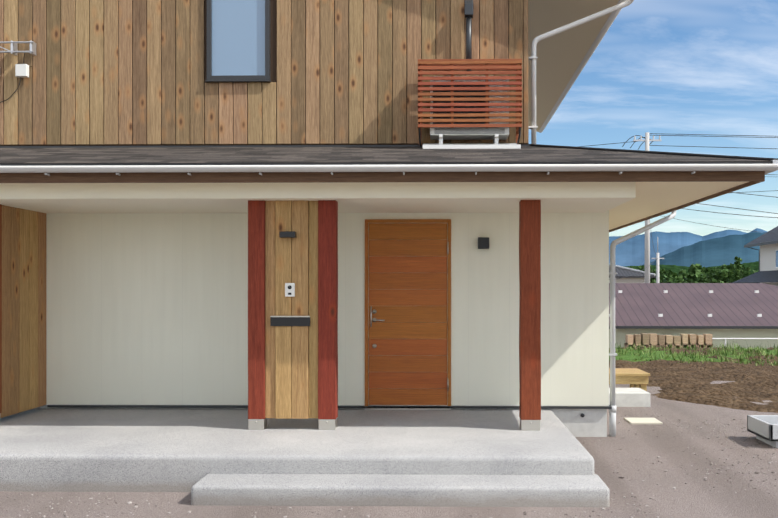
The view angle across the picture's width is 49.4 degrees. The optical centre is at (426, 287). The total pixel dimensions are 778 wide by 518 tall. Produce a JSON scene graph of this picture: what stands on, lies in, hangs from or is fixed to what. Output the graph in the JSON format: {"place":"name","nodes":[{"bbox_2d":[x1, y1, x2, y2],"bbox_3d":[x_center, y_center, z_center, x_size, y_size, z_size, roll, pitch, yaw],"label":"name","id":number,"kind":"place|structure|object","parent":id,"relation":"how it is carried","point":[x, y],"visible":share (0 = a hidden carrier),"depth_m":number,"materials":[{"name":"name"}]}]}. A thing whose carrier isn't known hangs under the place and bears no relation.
{"place":"outdoors","nodes":[
{"label":"outdoors","id":0,"kind":"place"},
{"bbox_2d":[0,381,777,517],"bbox_3d":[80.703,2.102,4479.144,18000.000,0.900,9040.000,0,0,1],"label":"gravel ground","id":1,"kind":"structure","parent":0,"point":[646,447],"depth_m":6.85,"materials":[{"name":"grey gravel"}]},
{"bbox_2d":[0,408,593,491],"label":"porch slab","id":2,"kind":"structure","parent":1,"relation":"on","point":[102,450],"depth_m":7.15,"materials":[{"name":"concrete"}]},
{"bbox_2d":[248,418,539,430],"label":"post bases","id":3,"kind":"object","parent":2,"relation":"on","point":[331,424],"visible":0.83,"depth_m":8.03,"materials":[{"name":"silver metal"}]},
{"bbox_2d":[248,200,540,419],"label":"porch posts","id":4,"kind":"object","parent":3,"relation":"on","point":[530,309],"visible":0.85,"depth_m":8.03,"materials":[{"name":"red wood"}]},
{"bbox_2d":[0,182,635,198],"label":"porch beam","id":5,"kind":"structure","parent":4,"relation":"on","point":[325,190],"depth_m":7.86,"materials":[{"name":"beige paint"}]},
{"bbox_2d":[265,200,317,418],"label":"panel boards","id":6,"kind":"object","parent":5,"relation":"attached to","point":[291,372],"visible":0.79,"depth_m":8.05,"materials":[{"name":"brown wood"}]},
{"bbox_2d":[270,231,309,325],"bbox_3d":[-1.300,-0.082,8.010,0.379,0.897,0.075,0,0,1],"label":"panel light and mail slot","id":7,"kind":"object","parent":6,"relation":"attached to","point":[289,321],"visible":0.98,"depth_m":8.04,"materials":[{"name":"black metal"}]},
{"bbox_2d":[285,283,294,296],"bbox_3d":[-1.302,0.020,8.037,0.093,0.130,0.022,0,0,1],"label":"intercom","id":8,"kind":"object","parent":6,"relation":"attached to","point":[291,290],"visible":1,"depth_m":8.03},
{"bbox_2d":[270,316,309,316],"bbox_3d":[-1.299,0.274,8.034,0.375,0.012,0.005,0,0,1],"label":"mail slot edge","id":9,"kind":"object","parent":6,"relation":"attached to","point":[289,316],"visible":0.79,"depth_m":8.03,"materials":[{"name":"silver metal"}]},
{"bbox_2d":[0,198,633,212],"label":"porch ceiling","id":10,"kind":"structure","parent":5,"relation":"attached to","point":[407,205],"depth_m":8.54,"materials":[{"name":"beige paint"}]},
{"bbox_2d":[0,171,764,231],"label":"eave fascia","id":11,"kind":"structure","parent":5,"relation":"on","point":[752,177],"depth_m":7.60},
{"bbox_2d":[45,171,694,175],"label":"gutter brackets","id":12,"kind":"object","parent":11,"relation":"attached to","point":[47,174],"visible":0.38,"depth_m":7.56,"materials":[{"name":"silver metal"}]},
{"bbox_2d":[0,162,771,165],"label":"gutter","id":13,"kind":"object","parent":11,"relation":"on","point":[314,163],"depth_m":7.59,"materials":[{"name":"white"}]},
{"bbox_2d":[0,146,769,162],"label":"roof shingles","id":14,"kind":"object","parent":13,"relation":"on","point":[236,154],"visible":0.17,"depth_m":8.39,"materials":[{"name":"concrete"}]},
{"bbox_2d":[0,0,528,145],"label":"backing wall","id":15,"kind":"structure","parent":14,"relation":"on","point":[273,40],"depth_m":9.76,"materials":[{"name":"brown wood"}]},
{"bbox_2d":[206,0,270,82],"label":"window frame","id":16,"kind":"object","parent":15,"relation":"attached to","point":[238,78],"visible":0.96,"depth_m":9.71,"materials":[{"name":"grey metal"}]},
{"bbox_2d":[212,0,264,75],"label":"window glass","id":17,"kind":"object","parent":16,"relation":"attached to","point":[238,37],"visible":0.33,"depth_m":9.74,"materials":[{"name":"blue glass"}]},
{"bbox_2d":[0,0,527,144],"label":"wall cladding","id":18,"kind":"structure","parent":15,"relation":"attached to","point":[23,114],"depth_m":9.75,"materials":[{"name":"brown wood"}]},
{"bbox_2d":[0,53,24,102],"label":"antenna cables","id":19,"kind":"object","parent":18,"relation":"attached to","point":[19,83],"visible":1,"depth_m":9.74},
{"bbox_2d":[15,64,28,77],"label":"booster boxes","id":20,"kind":"object","parent":19,"relation":"attached to","point":[21,70],"visible":0.98,"depth_m":9.70,"materials":[{"name":"white plastic"}]},
{"bbox_2d":[0,40,35,55],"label":"antenna bracket","id":21,"kind":"object","parent":18,"relation":"attached to","point":[13,48],"visible":1,"depth_m":9.67,"materials":[{"name":"white metal"}]},
{"bbox_2d":[466,16,471,70],"bbox_3d":[0.477,-2.798,9.639,0.066,0.700,0.066,0,0,1],"label":"vent pipe","id":22,"kind":"object","parent":18,"relation":"attached to","point":[468,37],"visible":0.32,"depth_m":9.61,"materials":[{"name":"grey metal"}]},
{"bbox_2d":[464,0,472,17],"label":"cap","id":23,"kind":"object","parent":22,"relation":"on","point":[468,7],"visible":0.96,"depth_m":9.57,"materials":[{"name":"grey metal"}]},
{"bbox_2d":[529,57,537,128],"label":"pipe brackets","id":24,"kind":"object","parent":15,"relation":"attached to","point":[530,58],"visible":0.5,"depth_m":9.76,"materials":[{"name":"white"}]},
{"bbox_2d":[531,0,633,143],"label":"downpipe","id":25,"kind":"object","parent":15,"relation":"attached to","point":[536,40],"visible":0.94,"depth_m":9.77,"materials":[{"name":"white"}]},
{"bbox_2d":[0,145,529,147],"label":"roof flashing","id":26,"kind":"object","parent":14,"relation":"on","point":[220,146],"visible":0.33,"depth_m":9.73,"materials":[{"name":"grey"}]},
{"bbox_2d":[418,59,521,144],"bbox_3d":[0.472,-2.062,9.434,1.135,0.864,0.440,0,0,1],"label":"slatted screen","id":27,"kind":"object","parent":14,"relation":"on","point":[453,67],"visible":1,"depth_m":9.22,"materials":[{"name":"brown wood"}]},
{"bbox_2d":[418,128,520,146],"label":"screen support legs","id":28,"kind":"object","parent":27,"relation":"attached to","point":[420,136],"visible":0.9,"depth_m":9.32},
{"bbox_2d":[423,134,520,148],"bbox_3d":[0.491,-1.596,9.424,1.070,0.163,0.420,0,0,1],"label":"white ac stand","id":29,"kind":"object","parent":14,"relation":"on","point":[495,144],"visible":1,"depth_m":9.22,"materials":[{"name":"white metal"}]},
{"bbox_2d":[430,76,508,139],"bbox_3d":[0.472,-2.003,9.439,0.870,0.650,0.310,0,0,1],"label":"outdoor ac unit","id":30,"kind":"object","parent":29,"relation":"on","point":[503,135],"visible":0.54,"depth_m":9.29,"materials":[{"name":"white metal"}]},
{"bbox_2d":[433,85,504,133],"bbox_3d":[0.459,-1.960,9.282,0.790,0.535,0.004,0,0,1],"label":"air conditioner grille","id":31,"kind":"object","parent":30,"relation":"attached to","point":[447,129],"visible":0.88,"depth_m":9.28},
{"bbox_2d":[529,144,777,160],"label":"hip cap","id":32,"kind":"object","parent":14,"relation":"on","point":[675,153],"visible":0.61,"depth_m":8.42,"materials":[{"name":"black metal"}]},
{"bbox_2d":[0,164,777,173],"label":"eave gutter","id":33,"kind":"object","parent":11,"relation":"attached to","point":[768,168],"visible":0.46,"depth_m":7.49,"materials":[{"name":"white metal"}]},
{"bbox_2d":[609,182,747,229],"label":"eave soffit","id":34,"kind":"structure","parent":11,"relation":"attached to","point":[651,199],"depth_m":9.19,"materials":[{"name":"beige paint"}]},
{"bbox_2d":[365,407,450,409],"bbox_3d":[-0.210,1.334,9.386,0.956,0.034,0.080,0,0,1],"label":"door threshold","id":35,"kind":"object","parent":2,"relation":"on","point":[409,408],"depth_m":9.35,"materials":[{"name":"metal"}]},
{"bbox_2d":[37,405,606,436],"bbox_3d":[-1.133,1.515,14.154,6.420,0.375,9.480,0,0,1],"label":"concrete foundation","id":36,"kind":"object","parent":1,"relation":"on","point":[592,423],"visible":0.07,"depth_m":9.36,"materials":[{"name":"grey concrete"}]},
{"bbox_2d":[46,210,608,405],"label":"cream walls","id":37,"kind":"structure","parent":36,"relation":"on","point":[146,308],"depth_m":9.41,"materials":[{"name":"beige paint"}]},
{"bbox_2d":[0,205,45,417],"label":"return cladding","id":38,"kind":"structure","parent":37,"relation":"attached to","point":[23,309],"depth_m":8.93,"materials":[{"name":"brown wood"}]},
{"bbox_2d":[365,219,450,405],"bbox_3d":[-0.210,0.280,9.391,0.956,2.075,0.070,0,0,1],"label":"entrance door","id":39,"kind":"structure","parent":37,"relation":"attached to","point":[407,279],"depth_m":9.37,"materials":[{"name":"brown wood"}]},
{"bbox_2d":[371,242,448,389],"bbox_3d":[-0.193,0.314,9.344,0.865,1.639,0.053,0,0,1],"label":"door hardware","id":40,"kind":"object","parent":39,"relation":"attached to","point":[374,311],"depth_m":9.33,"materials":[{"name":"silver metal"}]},
{"bbox_2d":[478,237,488,248],"bbox_3d":[0.623,-0.490,9.309,0.123,0.123,0.105,0,0,1],"label":"wall light","id":41,"kind":"object","parent":37,"relation":"attached to","point":[483,242],"depth_m":9.26,"materials":[{"name":"black"}]},
{"bbox_2d":[47,405,611,408],"bbox_3d":[-1.011,1.322,14.127,6.265,0.025,9.530,0,0,1],"label":"wall base flashing","id":42,"kind":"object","parent":36,"relation":"on","point":[246,406],"depth_m":9.38,"materials":[{"name":"grey metal"}]},
{"bbox_2d":[6,407,776,517],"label":"loose pebbles","id":43,"kind":"object","parent":1,"relation":"on","point":[524,513],"visible":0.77,"depth_m":6.97,"materials":[{"name":"gravel"}]},
{"bbox_2d":[191,474,609,506],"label":"front step","id":44,"kind":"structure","parent":1,"relation":"on","point":[400,490],"depth_m":6.40,"materials":[{"name":"concrete"}]},
{"bbox_2d":[609,388,649,406],"bbox_3d":[2.597,1.567,12.051,1.015,0.210,0.650,0,0,1],"label":"concrete step","id":45,"kind":"object","parent":1,"relation":"on","point":[632,397],"visible":0.31,"depth_m":11.72,"materials":[{"name":"white concrete"}]},
{"bbox_2d":[609,368,649,390],"bbox_3d":[2.696,1.457,12.847,1.185,0.390,0.845,0,0,1],"label":"wooden bench","id":46,"kind":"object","parent":45,"relation":"on","point":[635,377],"depth_m":12.45,"materials":[{"name":"brown wood"}]},
{"bbox_2d":[609,211,675,436],"bbox_3d":[2.591,0.317,10.060,0.081,2.670,1.762,0,0,39],"label":"downspout","id":47,"kind":"object","parent":1,"relation":"on","point":[612,411],"visible":0.88,"depth_m":9.38,"materials":[{"name":"grey"}]},
{"bbox_2d":[624,418,662,423],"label":"slab","id":48,"kind":"structure","parent":1,"relation":"on","point":[642,420],"depth_m":10.38,"materials":[{"name":"beige concrete"}]},
{"bbox_2d":[644,132,658,282],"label":"utility poles","id":49,"kind":"object","parent":1,"relation":"on","point":[647,256],"visible":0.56,"depth_m":54.48,"materials":[{"name":"grey concrete"}]},
{"bbox_2d":[633,136,663,258],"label":"pole cross arms","id":50,"kind":"object","parent":49,"relation":"attached to","point":[653,139],"visible":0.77,"depth_m":54.57},
{"bbox_2d":[578,133,777,278],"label":"power lines","id":51,"kind":"object","parent":50,"relation":"attached to","point":[701,146],"visible":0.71,"depth_m":54.52,"materials":[{"name":"black metal"}]},
{"bbox_2d":[624,333,712,347],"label":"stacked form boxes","id":52,"kind":"object","parent":1,"relation":"on","point":[654,339],"visible":0.67,"depth_m":33.16,"materials":[{"name":"brown wood"}]},
{"bbox_2d":[623,261,758,274],"bbox_3d":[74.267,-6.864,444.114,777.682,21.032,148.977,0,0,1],"label":"wooded foothill","id":53,"kind":"structure","parent":1,"relation":"on","point":[754,266],"depth_m":499.54,"materials":[{"name":"green plant"}]},
{"bbox_2d":[609,348,775,361],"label":"grass","id":54,"kind":"structure","parent":1,"relation":"on","point":[628,357],"depth_m":19.70,"materials":[{"name":"green plant"}]},
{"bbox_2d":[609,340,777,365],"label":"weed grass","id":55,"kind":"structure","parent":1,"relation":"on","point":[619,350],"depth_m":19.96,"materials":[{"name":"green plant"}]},
{"bbox_2d":[629,256,758,282],"bbox_3d":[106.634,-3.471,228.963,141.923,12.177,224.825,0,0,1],"label":"tree","id":56,"kind":"object","parent":1,"relation":"on","point":[730,273],"depth_m":158.57,"materials":[{"name":"green plant"}]},
{"bbox_2d":[712,338,777,344],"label":"field rail","id":57,"kind":"object","parent":1,"relation":"on","point":[743,338],"visible":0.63,"depth_m":32.63,"materials":[{"name":"white metal"}]},
{"bbox_2d":[747,415,777,447],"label":"concrete basin","id":58,"kind":"object","parent":1,"relation":"on","point":[763,428],"visible":1,"depth_m":8.97,"materials":[{"name":"grey concrete"}]},
{"bbox_2d":[609,278,643,282],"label":"old house walls","id":59,"kind":"structure","parent":0,"point":[630,280],"depth_m":70.38,"materials":[{"name":"beige paint"}]},
{"bbox_2d":[609,266,655,277],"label":"roof","id":60,"kind":"structure","parent":59,"relation":"on","point":[621,272],"depth_m":70.09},
{"bbox_2d":[609,264,655,275],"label":"old house ridge tiles","id":61,"kind":"object","parent":60,"relation":"on","point":[635,270],"visible":0.3,"depth_m":71.10,"materials":[{"name":"grey tile"}]},
{"bbox_2d":[529,0,777,236],"label":"sky","id":62,"kind":"structure","parent":0,"point":[662,67],"materials":[{"name":"blue"}]},
{"bbox_2d":[609,228,767,265],"bbox_3d":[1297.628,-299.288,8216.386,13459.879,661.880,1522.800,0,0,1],"label":"mountain","id":63,"kind":"structure","parent":0,"point":[630,252],"depth_m":8640.33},
{"bbox_2d":[609,345,777,412],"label":"field soil","id":64,"kind":"structure","parent":0,"point":[686,381],"depth_m":14.89,"materials":[{"name":"brown soil"}]},
{"bbox_2d":[609,329,777,348],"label":"shed walls","id":65,"kind":"structure","parent":0,"point":[620,334],"depth_m":35.15,"materials":[{"name":"beige paint"}]},
{"bbox_2d":[609,283,777,325],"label":"shed roof","id":66,"kind":"structure","parent":65,"relation":"on","point":[696,304],"depth_m":37.21,"materials":[{"name":"purple metal"}]},
{"bbox_2d":[609,290,761,316],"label":"snow guards","id":67,"kind":"object","parent":66,"relation":"in","point":[709,315],"visible":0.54,"depth_m":38.16,"materials":[{"name":"white"}]},
{"bbox_2d":[609,326,777,328],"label":"roof eave","id":68,"kind":"object","parent":66,"relation":"attached to","point":[696,327],"visible":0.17,"depth_m":34.62,"materials":[{"name":"metal"}]},
{"bbox_2d":[643,232,764,267],"bbox_3d":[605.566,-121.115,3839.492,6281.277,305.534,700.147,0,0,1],"label":"ridge hill","id":69,"kind":"structure","parent":0,"point":[725,250],"depth_m":3975.43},
{"bbox_2d":[760,240,777,285],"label":"neighbour house walls","id":70,"kind":"structure","parent":0,"point":[767,257],"depth_m":66.94,"materials":[{"name":"white paint"}]},
{"bbox_2d":[732,226,777,282],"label":"house roof","id":71,"kind":"structure","parent":70,"relation":"on","point":[765,276],"depth_m":66.62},
{"bbox_2d":[744,241,777,270],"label":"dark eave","id":72,"kind":"object","parent":71,"relation":"on","point":[760,244],"visible":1,"depth_m":66.86,"materials":[{"name":"grey"}]},
{"bbox_2d":[776,251,777,266],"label":"neighbour window","id":73,"kind":"structure","parent":70,"relation":"in","point":[776,258],"depth_m":65.17,"materials":[{"name":"blue"}]},
{"bbox_3d":[-4.345,1.297,8.301,0.170,0.110,0.280,0,0,1],"label":"post shoe","id":74,"kind":"object","parent":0,"visible":0},
{"bbox_2d":[0,204,1,412],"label":"red post","id":75,"kind":"object","parent":74,"relation":"on","point":[0,308],"visible":0.91,"depth_m":8.43,"materials":[{"name":"red wood"}]},
{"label":"upper roof verge board","id":76,"kind":"object","parent":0,"visible":0},
{"bbox_2d":[529,0,618,131],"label":"roof soffit","id":77,"kind":"structure","parent":76,"relation":"attached to","point":[561,56],"depth_m":12.39,"materials":[{"name":"beige paint"}]},
{"bbox_2d":[538,0,626,132],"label":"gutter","id":78,"kind":"object","parent":76,"relation":"attached to","point":[602,33],"visible":0.62,"depth_m":12.90,"materials":[{"name":"white metal"}]}
]}

